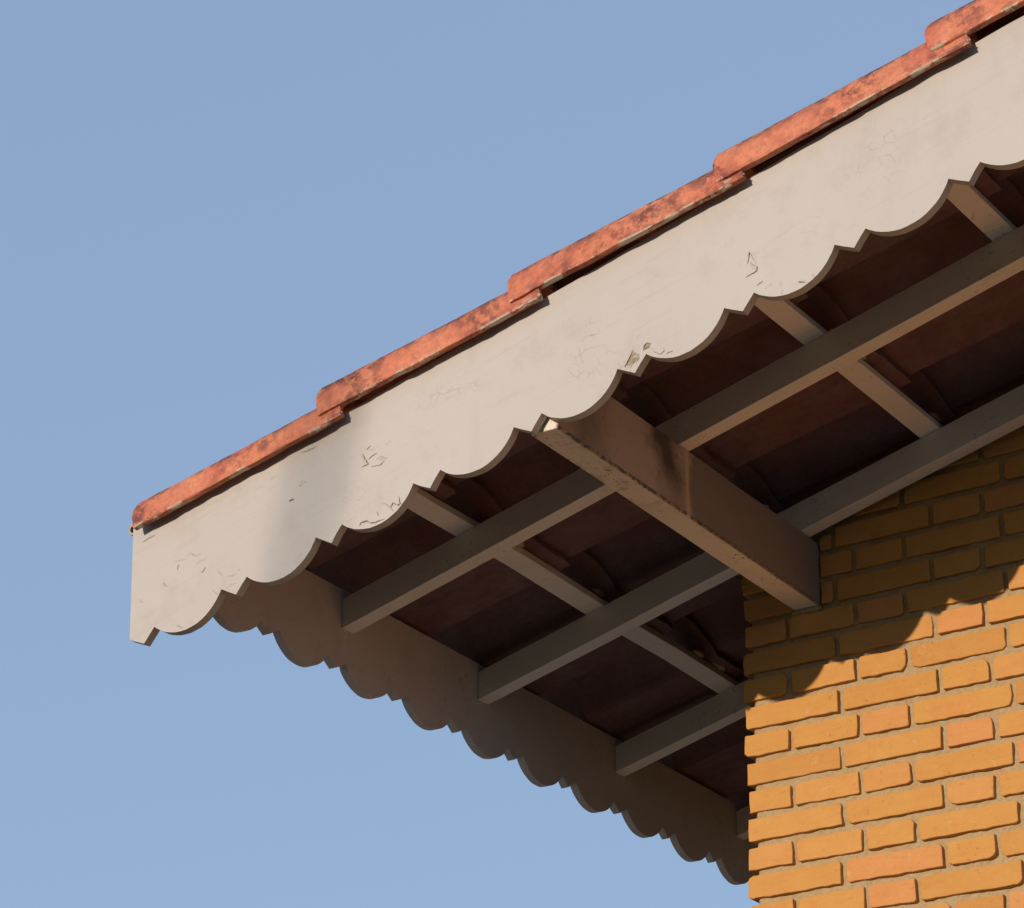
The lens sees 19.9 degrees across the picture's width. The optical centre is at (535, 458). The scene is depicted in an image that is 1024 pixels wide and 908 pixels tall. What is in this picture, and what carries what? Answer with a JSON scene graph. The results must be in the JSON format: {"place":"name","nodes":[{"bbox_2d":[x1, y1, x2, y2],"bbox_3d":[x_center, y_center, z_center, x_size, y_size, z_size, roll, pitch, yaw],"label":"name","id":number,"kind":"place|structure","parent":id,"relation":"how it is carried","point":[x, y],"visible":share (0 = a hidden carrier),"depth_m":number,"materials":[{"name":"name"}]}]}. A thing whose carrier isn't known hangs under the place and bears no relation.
{"place":"outdoors","nodes":[
{"label":"outdoors","id":0,"kind":"place"},
{"bbox_2d":[0,0,972,907],"label":"sky","id":1,"kind":"structure","parent":0,"point":[215,215],"materials":[{"name":"blue"}]},
{"bbox_3d":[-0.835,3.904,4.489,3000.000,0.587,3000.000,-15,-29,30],"label":"ground","id":2,"kind":"structure","parent":0,"visible":0},
{"bbox_2d":[128,0,1023,907],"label":"brick house","id":3,"kind":"structure","parent":2,"relation":"on","point":[688,520],"depth_m":6.32,"materials":[{"name":"orange brick"}]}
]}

